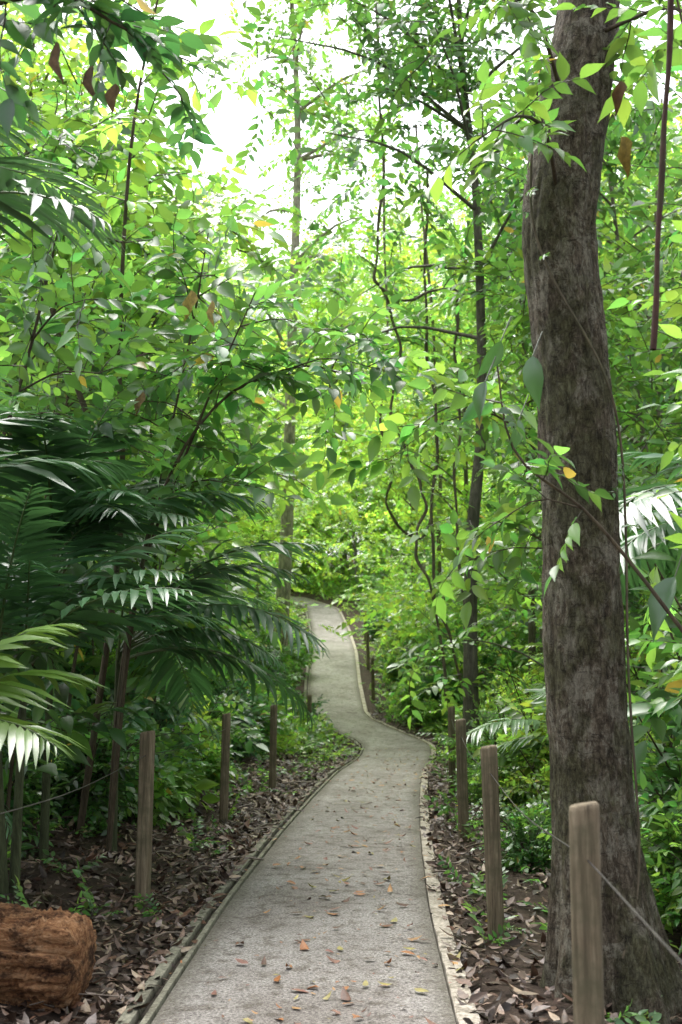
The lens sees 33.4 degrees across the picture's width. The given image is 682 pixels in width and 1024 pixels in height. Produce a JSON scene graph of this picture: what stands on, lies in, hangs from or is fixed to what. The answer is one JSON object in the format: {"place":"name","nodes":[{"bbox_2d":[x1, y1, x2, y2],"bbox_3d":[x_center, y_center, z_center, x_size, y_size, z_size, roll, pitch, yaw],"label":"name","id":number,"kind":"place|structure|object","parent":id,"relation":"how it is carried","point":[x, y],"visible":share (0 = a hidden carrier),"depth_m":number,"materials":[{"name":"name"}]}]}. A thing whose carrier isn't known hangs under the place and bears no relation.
{"place":"outdoors","nodes":[
{"label":"outdoors","id":0,"kind":"place"},
{"bbox_2d":[0,551,681,1023],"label":"ground","id":1,"kind":"structure","parent":0,"point":[490,977],"depth_m":7.63,"materials":[{"name":"brown soil"}]},
{"bbox_2d":[2,740,69,861],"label":"understory shrub","id":2,"kind":"object","parent":1,"relation":"on","point":[29,779],"visible":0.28,"depth_m":8.35,"materials":[{"name":"green plant"}]},
{"bbox_2d":[0,902,96,1011],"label":"rotten log","id":3,"kind":"object","parent":1,"relation":"on","point":[47,957],"visible":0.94,"depth_m":4.90,"materials":[{"name":"brown wood"}]},
{"bbox_2d":[0,623,108,771],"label":"understory palm","id":4,"kind":"object","parent":1,"relation":"on","point":[12,686],"visible":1,"depth_m":5.88,"materials":[{"name":"green plant"}]},
{"bbox_2d":[0,103,124,259],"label":"understory palm","id":5,"kind":"object","parent":1,"relation":"on","point":[39,203],"visible":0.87,"depth_m":5.18,"materials":[{"name":"green plant"}]},
{"bbox_2d":[0,695,124,826],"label":"understory shrub","id":6,"kind":"object","parent":1,"relation":"on","point":[76,704],"visible":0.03,"depth_m":9.87,"materials":[{"name":"green plant"}]},
{"bbox_2d":[0,373,136,636],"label":"understory palm","id":7,"kind":"object","parent":1,"relation":"on","point":[23,468],"visible":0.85,"depth_m":7.11,"materials":[{"name":"green plant"}]},
{"bbox_2d":[0,569,156,845],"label":"broadleaf sapling","id":8,"kind":"object","parent":1,"relation":"on","point":[67,723],"visible":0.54,"depth_m":7.78,"materials":[{"name":"green plant"}]},
{"bbox_2d":[0,194,180,471],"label":"broadleaf sapling","id":9,"kind":"object","parent":1,"relation":"on","point":[123,363],"visible":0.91,"depth_m":7.80,"materials":[{"name":"green plant"}]},
{"bbox_2d":[26,675,164,821],"bbox_3d":[-2.459,2.288,10.649,1.650,1.638,1.540,0,-8,0],"label":"understory shrub","id":10,"kind":"object","parent":1,"relation":"on","point":[130,681],"visible":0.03,"depth_m":10.67,"materials":[{"name":"green plant"}]},
{"bbox_2d":[0,5,200,443],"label":"rainforest tree","id":11,"kind":"object","parent":1,"relation":"on","point":[44,74],"visible":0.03,"depth_m":19.90,"materials":[{"name":"green plant"}]},
{"bbox_2d":[0,0,221,169],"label":"broadleaf sapling","id":12,"kind":"object","parent":1,"relation":"on","point":[137,31],"visible":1,"depth_m":4.61,"materials":[{"name":"green plant"}]},
{"bbox_2d":[0,348,226,821],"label":"broadleaf sapling","id":13,"kind":"object","parent":1,"relation":"on","point":[76,569],"visible":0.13,"depth_m":10.14,"materials":[{"name":"green plant"}]},
{"bbox_2d":[0,483,228,896],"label":"understory palm","id":14,"kind":"object","parent":1,"relation":"on","point":[19,591],"visible":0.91,"depth_m":6.88,"materials":[{"name":"green plant"}]},
{"bbox_2d":[0,0,230,582],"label":"rainforest tree","id":15,"kind":"object","parent":1,"relation":"on","point":[24,67],"visible":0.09,"depth_m":16.32,"materials":[{"name":"green plant"}]},
{"bbox_2d":[26,687,211,837],"bbox_3d":[-1.935,2.218,9.655,1.656,1.451,1.532,0,-8,0],"label":"understory shrub","id":16,"kind":"object","parent":1,"relation":"on","point":[99,791],"visible":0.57,"depth_m":9.59,"materials":[{"name":"green plant"}]},
{"bbox_2d":[18,622,221,744],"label":"understory palm","id":17,"kind":"object","parent":1,"relation":"on","point":[154,709],"visible":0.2,"depth_m":12.11,"materials":[{"name":"green plant"}]},
{"bbox_2d":[10,503,245,810],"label":"broadleaf sapling","id":18,"kind":"object","parent":1,"relation":"on","point":[204,783],"visible":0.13,"depth_m":11.83,"materials":[{"name":"green plant"}]},
{"bbox_2d":[0,33,260,610],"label":"rainforest tree","id":19,"kind":"object","parent":1,"relation":"on","point":[219,266],"visible":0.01,"depth_m":25.43,"materials":[{"name":"green plant"}]},
{"bbox_2d":[0,157,264,706],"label":"broadleaf sapling","id":20,"kind":"object","parent":1,"relation":"on","point":[82,172],"visible":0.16,"depth_m":11.18,"materials":[{"name":"green plant"}]},
{"bbox_2d":[0,401,277,864],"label":"understory palm","id":21,"kind":"object","parent":1,"relation":"on","point":[84,508],"visible":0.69,"depth_m":7.87,"materials":[{"name":"green plant"}]},
{"bbox_2d":[0,0,283,839],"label":"broadleaf sapling","id":22,"kind":"object","parent":1,"relation":"on","point":[107,286],"visible":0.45,"depth_m":9.43,"materials":[{"name":"green plant"}]},
{"bbox_2d":[134,730,154,903],"bbox_3d":[-1.273,2.120,7.367,0.090,1.388,0.107,-2,-9,14],"label":"wooden post","id":23,"kind":"object","parent":1,"relation":"on","point":[144,825],"visible":0.86,"depth_m":7.36,"materials":[{"name":"brown wood"}]},
{"bbox_2d":[0,11,296,642],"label":"rainforest tree","id":24,"kind":"object","parent":1,"relation":"on","point":[60,139],"visible":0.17,"depth_m":12.24,"materials":[{"name":"green plant"}]},
{"bbox_2d":[118,716,197,832],"bbox_3d":[-1.951,2.592,10.941,1.210,1.241,0.976,2,-9,-16],"label":"understory shrub","id":25,"kind":"object","parent":1,"relation":"on","point":[168,772],"visible":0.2,"depth_m":10.91,"materials":[{"name":"green plant"}]},
{"bbox_2d":[108,671,211,764],"bbox_3d":[-2.251,2.569,12.174,1.859,1.961,1.492,8,-11,-43],"label":"understory shrub","id":26,"kind":"object","parent":1,"relation":"on","point":[170,723],"visible":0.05,"depth_m":12.33,"materials":[{"name":"green plant"}]},
{"bbox_2d":[65,308,266,715],"bbox_3d":[-2.055,0.310,13.479,2.512,5.980,2.173,0,-8,0],"label":"broadleaf sapling","id":27,"kind":"object","parent":1,"relation":"on","point":[216,520],"visible":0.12,"depth_m":13.43,"materials":[{"name":"green plant"}]},
{"bbox_2d":[134,726,206,817],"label":"understory shrub","id":28,"kind":"object","parent":1,"relation":"on","point":[184,786],"visible":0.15,"depth_m":11.75,"materials":[{"name":"green plant"}]},
{"bbox_2d":[0,18,349,712],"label":"rainforest tree","id":29,"kind":"object","parent":1,"relation":"on","point":[139,167],"visible":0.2,"depth_m":13.73,"materials":[{"name":"green plant"}]},
{"bbox_2d":[24,150,337,753],"bbox_3d":[-3.397,-0.895,19.030,6.308,10.303,6.568,-7,-11,40],"label":"rainforest tree","id":30,"kind":"object","parent":1,"relation":"on","point":[194,196],"visible":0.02,"depth_m":18.78,"materials":[{"name":"green plant"}]},
{"bbox_2d":[26,165,347,671],"bbox_3d":[-3.661,-1.657,23.534,7.104,12.094,6.554,-6,-10,37],"label":"rainforest tree","id":31,"kind":"object","parent":1,"relation":"on","point":[269,394],"visible":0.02,"depth_m":23.79,"materials":[{"name":"green plant"}]},
{"bbox_2d":[168,693,247,779],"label":"understory shrub","id":32,"kind":"object","parent":1,"relation":"on","point":[206,719],"visible":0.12,"depth_m":14.54,"materials":[{"name":"green plant"}]},
{"bbox_2d":[163,691,255,756],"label":"understory shrub","id":33,"kind":"object","parent":1,"relation":"on","point":[245,718],"visible":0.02,"depth_m":15.92,"materials":[{"name":"green plant"}]},
{"bbox_2d":[91,539,330,858],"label":"understory palm","id":34,"kind":"object","parent":1,"relation":"on","point":[185,647],"visible":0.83,"depth_m":8.94,"materials":[{"name":"green plant"}]},
{"bbox_2d":[156,688,265,766],"bbox_3d":[-1.865,3.088,15.100,1.521,1.497,1.506,4,-9,-28],"label":"understory shrub","id":35,"kind":"object","parent":1,"relation":"on","point":[238,740],"visible":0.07,"depth_m":15.07,"materials":[{"name":"green plant"}]},
{"bbox_2d":[185,724,244,794],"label":"understory shrub","id":36,"kind":"object","parent":1,"relation":"on","point":[213,772],"visible":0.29,"depth_m":13.58,"materials":[{"name":"green plant"}]},
{"bbox_2d":[1,183,432,858],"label":"broadleaf sapling","id":37,"kind":"object","parent":1,"relation":"on","point":[227,377],"visible":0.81,"depth_m":8.77,"materials":[{"name":"green plant"}]},
{"bbox_2d":[219,713,230,823],"bbox_3d":[-1.181,2.740,11.530,0.105,1.388,0.106,0,-8,0],"label":"wooden post","id":38,"kind":"object","parent":1,"relation":"on","point":[224,771],"visible":0.84,"depth_m":11.51,"materials":[{"name":"brown wood"}]},
{"bbox_2d":[184,668,274,740],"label":"understory shrub","id":39,"kind":"object","parent":1,"relation":"on","point":[246,694],"visible":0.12,"depth_m":17.97,"materials":[{"name":"green plant"}]},
{"bbox_2d":[115,596,363,1023],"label":"path kerb","id":40,"kind":"structure","parent":1,"relation":"on","point":[158,995],"depth_m":6.65,"materials":[{"name":"concrete"}]},
{"bbox_2d":[151,269,346,654],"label":"rainforest tree","id":41,"kind":"object","parent":1,"relation":"on","point":[243,525],"visible":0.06,"depth_m":26.87,"materials":[{"name":"green plant"}]},
{"bbox_2d":[204,639,303,693],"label":"understory shrub","id":42,"kind":"object","parent":1,"relation":"on","point":[275,653],"visible":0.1,"depth_m":23.50,"materials":[{"name":"green plant"}]},
{"bbox_2d":[242,673,293,753],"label":"understory shrub","id":43,"kind":"object","parent":1,"relation":"on","point":[264,724],"visible":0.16,"depth_m":18.97,"materials":[{"name":"green plant"}]},
{"bbox_2d":[269,705,276,790],"bbox_3d":[-0.876,3.173,14.595,0.108,1.388,0.092,0,-8,0],"label":"wooden post","id":44,"kind":"object","parent":1,"relation":"on","point":[273,749],"visible":0.77,"depth_m":14.58,"materials":[{"name":"brown wood"}]},
{"bbox_2d":[183,264,365,621],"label":"rainforest tree","id":45,"kind":"object","parent":1,"relation":"on","point":[312,475],"visible":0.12,"depth_m":31.40,"materials":[{"name":"green plant"}]},
{"bbox_2d":[252,630,303,681],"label":"understory shrub","id":46,"kind":"object","parent":1,"relation":"on","point":[285,650],"visible":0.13,"depth_m":26.68,"materials":[{"name":"green plant"}]},
{"bbox_2d":[208,390,352,606],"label":"rainforest tree","id":47,"kind":"object","parent":1,"relation":"on","point":[335,545],"visible":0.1,"depth_m":36.91,"materials":[{"name":"green plant"}]},
{"bbox_2d":[151,594,455,1023],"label":"concrete footpath","id":48,"kind":"structure","parent":1,"relation":"on","point":[252,925],"depth_m":7.03,"materials":[{"name":"grey concrete"}]},
{"bbox_2d":[7,748,680,1023],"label":"fallen leaves","id":49,"kind":"object","parent":48,"relation":"on","point":[344,994],"depth_m":7.98,"materials":[{"name":"brown plant"}]},
{"bbox_2d":[195,0,468,663],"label":"pale trunk tree","id":50,"kind":"object","parent":1,"relation":"on","point":[307,255],"visible":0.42,"depth_m":29.70,"materials":[{"name":"green plant"}]},
{"bbox_2d":[146,543,525,762],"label":"hillside undergrowth","id":51,"kind":"object","parent":1,"relation":"on","point":[295,727],"visible":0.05,"depth_m":24.39,"materials":[{"name":"green plant"}]},
{"bbox_2d":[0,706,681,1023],"bbox_3d":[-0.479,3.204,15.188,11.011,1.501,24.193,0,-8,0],"label":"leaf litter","id":52,"kind":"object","parent":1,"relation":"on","point":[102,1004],"visible":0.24,"depth_m":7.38,"materials":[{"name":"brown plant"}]},
{"bbox_2d":[0,687,681,1023],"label":"forest floor herbs","id":53,"kind":"object","parent":1,"relation":"on","point":[655,1016],"visible":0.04,"depth_m":8.74,"materials":[{"name":"green plant"}]},
{"bbox_2d":[34,92,681,599],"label":"distant forest","id":54,"kind":"object","parent":1,"relation":"on","point":[356,494],"visible":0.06,"depth_m":58.67,"materials":[{"name":"green plant"}]},
{"bbox_2d":[296,596,480,1023],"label":"path kerb","id":55,"kind":"structure","parent":1,"relation":"on","point":[460,1012],"depth_m":6.95,"materials":[{"name":"concrete"}]},
{"bbox_2d":[272,323,532,634],"bbox_3d":[2.197,-0.587,34.164,7.784,10.828,6.272,-4,-9,27],"label":"rainforest tree","id":56,"kind":"object","parent":1,"relation":"on","point":[368,555],"visible":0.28,"depth_m":34.46,"materials":[{"name":"green plant"}]},
{"bbox_2d":[381,660,437,725],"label":"understory shrub","id":57,"kind":"object","parent":1,"relation":"on","point":[402,693],"visible":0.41,"depth_m":25.30,"materials":[{"name":"green plant"}]},
{"bbox_2d":[359,1,483,714],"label":"slender tree","id":58,"kind":"object","parent":1,"relation":"on","point":[408,299],"visible":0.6,"depth_m":16.45,"materials":[{"name":"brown plant"}]},
{"bbox_2d":[310,206,539,674],"bbox_3d":[2.686,-1.417,29.751,7.168,12.881,8.336,0,-8,0],"label":"rainforest tree","id":59,"kind":"object","parent":1,"relation":"on","point":[402,541],"visible":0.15,"depth_m":29.42,"materials":[{"name":"green plant"}]},
{"bbox_2d":[411,694,457,732],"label":"understory shrub","id":60,"kind":"object","parent":1,"relation":"on","point":[436,715],"visible":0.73,"depth_m":24.15,"materials":[{"name":"green plant"}]},
{"bbox_2d":[188,0,681,778],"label":"slender tree","id":61,"kind":"object","parent":1,"relation":"on","point":[402,82],"visible":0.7,"depth_m":15.55,"materials":[{"name":"green plant"}]},
{"bbox_2d":[399,628,480,683],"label":"understory shrub","id":62,"kind":"object","parent":1,"relation":"on","point":[438,663],"visible":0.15,"depth_m":26.28,"materials":[{"name":"green plant"}]},
{"bbox_2d":[448,706,455,795],"bbox_3d":[1.377,3.109,14.106,0.090,1.388,0.111,0,-8,0],"label":"wooden post","id":63,"kind":"object","parent":1,"relation":"on","point":[451,732],"visible":0.64,"depth_m":14.12,"materials":[{"name":"brown wood"}]},
{"bbox_2d":[281,215,627,708],"bbox_3d":[2.431,-0.989,25.400,7.265,11.962,6.914,-6,-10,35],"label":"rainforest tree","id":64,"kind":"object","parent":1,"relation":"on","point":[465,487],"visible":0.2,"depth_m":25.54,"materials":[{"name":"green plant"}]},
{"bbox_2d":[417,669,493,727],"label":"understory shrub","id":65,"kind":"object","parent":1,"relation":"on","point":[428,679],"visible":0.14,"depth_m":25.12,"materials":[{"name":"green plant"}]},
{"bbox_2d":[455,719,468,842],"bbox_3d":[1.095,2.565,10.238,0.103,1.388,0.094,2,-8,-11],"label":"wooden post","id":66,"kind":"object","parent":1,"relation":"on","point":[462,779],"visible":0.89,"depth_m":10.23,"materials":[{"name":"brown wood"}]},
{"bbox_2d":[415,687,518,793],"bbox_3d":[1.817,2.919,13.613,1.817,1.639,1.346,0,-8,0],"label":"understory shrub","id":67,"kind":"object","parent":1,"relation":"on","point":[443,738],"visible":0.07,"depth_m":13.74,"materials":[{"name":"green plant"}]},
{"bbox_2d":[325,340,628,725],"bbox_3d":[1.235,0.649,9.371,2.575,4.526,1.272,3,-9,-19],"label":"broadleaf sapling","id":68,"kind":"object","parent":1,"relation":"on","point":[522,524],"visible":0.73,"depth_m":9.50,"materials":[{"name":"green plant"}]},
{"bbox_2d":[455,735,510,804],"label":"understory shrub","id":69,"kind":"object","parent":1,"relation":"on","point":[476,787],"visible":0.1,"depth_m":12.83,"materials":[{"name":"green plant"}]},
{"bbox_2d":[480,745,504,942],"bbox_3d":[0.872,2.037,6.497,0.114,1.388,0.105,2,-8,-12],"label":"wooden post","id":70,"kind":"object","parent":1,"relation":"on","point":[492,845],"visible":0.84,"depth_m":6.49,"materials":[{"name":"brown wood"}]},
{"bbox_2d":[366,628,681,963],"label":"fence cable","id":71,"kind":"object","parent":70,"relation":"attached to","point":[642,920],"visible":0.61,"depth_m":2.92,"materials":[{"name":"metal"}]},
{"bbox_2d":[468,742,540,823],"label":"understory shrub","id":72,"kind":"object","parent":1,"relation":"on","point":[517,798],"visible":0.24,"depth_m":11.39,"materials":[{"name":"green plant"}]},
{"bbox_2d":[466,678,543,744],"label":"understory shrub","id":73,"kind":"object","parent":1,"relation":"on","point":[496,714],"visible":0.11,"depth_m":13.89,"materials":[{"name":"green plant"}]},
{"bbox_2d":[466,798,551,874],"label":"understory shrub","id":74,"kind":"object","parent":1,"relation":"on","point":[527,850],"visible":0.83,"depth_m":8.91,"materials":[{"name":"green plant"}]},
{"bbox_2d":[340,204,681,728],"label":"rainforest tree","id":75,"kind":"object","parent":1,"relation":"on","point":[521,319],"visible":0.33,"depth_m":14.81,"materials":[{"name":"green plant"}]},
{"bbox_2d":[473,692,549,804],"bbox_3d":[2.144,2.372,11.357,1.706,1.823,1.603,0,-8,0],"label":"understory shrub","id":76,"kind":"object","parent":1,"relation":"on","point":[539,731],"visible":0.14,"depth_m":11.25,"materials":[{"name":"green plant"}]},
{"bbox_2d":[478,659,544,728],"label":"understory shrub","id":77,"kind":"object","parent":1,"relation":"on","point":[521,698],"visible":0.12,"depth_m":15.42,"materials":[{"name":"green plant"}]},
{"bbox_2d":[353,114,680,707],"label":"rainforest tree","id":78,"kind":"object","parent":1,"relation":"on","point":[531,630],"visible":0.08,"depth_m":20.61,"materials":[{"name":"green plant"}]},
{"bbox_2d":[498,731,549,834],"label":"understory shrub","id":79,"kind":"object","parent":1,"relation":"on","point":[543,781],"visible":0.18,"depth_m":10.58,"materials":[{"name":"green plant"}]},
{"bbox_2d":[500,790,551,839],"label":"understory shrub","id":80,"kind":"object","parent":1,"relation":"on","point":[541,806],"visible":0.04,"depth_m":9.60,"materials":[{"name":"green plant"}]},
{"bbox_2d":[384,111,681,681],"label":"rainforest tree","id":81,"kind":"object","parent":1,"relation":"on","point":[520,635],"visible":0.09,"depth_m":22.61,"materials":[{"name":"green plant"}]},
{"bbox_2d":[378,113,442,551],"bbox_3d":[1.564,-4.091,25.107,1.688,10.038,0.712,3,-9,-20],"label":"twisted liana","id":82,"kind":"object","parent":81,"relation":"attached to","point":[380,421],"visible":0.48,"depth_m":24.97,"materials":[{"name":"brown plant"}]},
{"bbox_2d":[398,0,681,1023],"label":"rainforest tree","id":83,"kind":"object","parent":1,"relation":"on","point":[586,46],"visible":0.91,"depth_m":5.44,"materials":[{"name":"brown plant"}]},
{"bbox_2d":[503,68,640,958],"bbox_3d":[1.118,-0.161,5.477,0.631,4.404,0.324,0,-8,0],"label":"climbing vine","id":84,"kind":"object","parent":83,"relation":"attached to","point":[542,256],"visible":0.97,"depth_m":5.55,"materials":[{"name":"brown plant"}]},
{"bbox_2d":[650,0,673,349],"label":"hanging aerial root","id":85,"kind":"object","parent":83,"relation":"attached to","point":[661,186],"visible":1,"depth_m":4.21,"materials":[{"name":"brown plant"}]},
{"bbox_2d":[406,0,681,632],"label":"broadleaf sapling","id":86,"kind":"object","parent":1,"relation":"on","point":[540,466],"visible":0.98,"depth_m":5.02,"materials":[{"name":"green plant"}]},
{"bbox_2d":[48,42,632,416],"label":"withered hanging leaves","id":87,"kind":"object","parent":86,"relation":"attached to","point":[623,157],"visible":0.96,"depth_m":4.82,"materials":[{"name":"brown plant"}]},
{"bbox_2d":[466,683,628,781],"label":"understory palm","id":88,"kind":"object","parent":1,"relation":"on","point":[514,724],"visible":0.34,"depth_m":10.72,"materials":[{"name":"green plant"}]},
{"bbox_2d":[421,169,678,631],"bbox_3d":[5.366,-2.656,26.997,7.684,15.683,7.808,0,-8,0],"label":"rainforest tree","id":89,"kind":"object","parent":1,"relation":"on","point":[512,380],"visible":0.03,"depth_m":26.89,"materials":[{"name":"green plant"}]},
{"bbox_2d":[424,14,681,690],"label":"rainforest tree","id":90,"kind":"object","parent":1,"relation":"on","point":[627,320],"visible":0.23,"depth_m":14.16,"materials":[{"name":"green plant"}]},
{"bbox_2d":[435,72,681,684],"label":"rainforest tree","id":91,"kind":"object","parent":1,"relation":"on","point":[637,181],"visible":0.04,"depth_m":21.92,"materials":[{"name":"green plant"}]},
{"bbox_2d":[457,26,681,670],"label":"rainforest tree","id":92,"kind":"object","parent":1,"relation":"on","point":[645,262],"visible":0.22,"depth_m":17.59,"materials":[{"name":"green plant"}]},
{"bbox_2d":[472,316,681,641],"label":"pleated leaf shrub","id":93,"kind":"object","parent":1,"relation":"on","point":[533,380],"visible":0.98,"depth_m":5.09,"materials":[{"name":"green plant"}]},
{"bbox_2d":[569,801,604,1023],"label":"wooden post","id":94,"kind":"object","parent":1,"relation":"on","point":[586,923],"visible":0.99,"depth_m":3.23,"materials":[{"name":"brown wood"}]},
{"bbox_2d":[532,604,681,757],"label":"understory shrub","id":95,"kind":"object","parent":1,"relation":"on","point":[641,664],"visible":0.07,"depth_m":10.10,"materials":[{"name":"green plant"}]},
{"bbox_2d":[532,103,681,484],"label":"rainforest tree","id":96,"kind":"object","parent":1,"relation":"on","point":[665,425],"visible":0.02,"depth_m":26.15,"materials":[{"name":"green plant"}]},
{"bbox_2d":[606,186,681,714],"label":"broadleaf sapling","id":97,"kind":"object","parent":1,"relation":"on","point":[669,297],"visible":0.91,"depth_m":6.51,"materials":[{"name":"green plant"}]},
{"bbox_2d":[608,70,681,705],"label":"rainforest tree","id":98,"kind":"object","parent":1,"relation":"on","point":[671,194],"visible":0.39,"depth_m":12.20,"materials":[{"name":"green plant"}]},
{"bbox_2d":[617,451,681,611],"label":"understory palm","id":99,"kind":"object","parent":1,"relation":"on","point":[639,545],"visible":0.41,"depth_m":8.05,"materials":[{"name":"green plant"}]},
{"bbox_2d":[618,489,681,605],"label":"understory palm","id":100,"kind":"object","parent":1,"relation":"on","point":[657,514],"visible":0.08,"depth_m":12.56,"materials":[{"name":"green plant"}]},
{"bbox_2d":[626,544,681,828],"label":"broadleaf sapling","id":101,"kind":"object","parent":1,"relation":"on","point":[643,707],"visible":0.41,"depth_m":7.34,"materials":[{"name":"green plant"}]},
{"bbox_2d":[632,698,681,904],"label":"understory shrub","id":102,"kind":"object","parent":1,"relation":"on","point":[651,778],"visible":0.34,"depth_m":7.29,"materials":[{"name":"green plant"}]},
{"bbox_2d":[640,776,681,954],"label":"understory shrub","id":103,"kind":"object","parent":1,"relation":"on","point":[665,847],"visible":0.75,"depth_m":6.61,"materials":[{"name":"green plant"}]},
{"bbox_2d":[0,0,681,555],"label":"sky","id":104,"kind":"structure","parent":0,"point":[233,117],"materials":[{"name":"white"}]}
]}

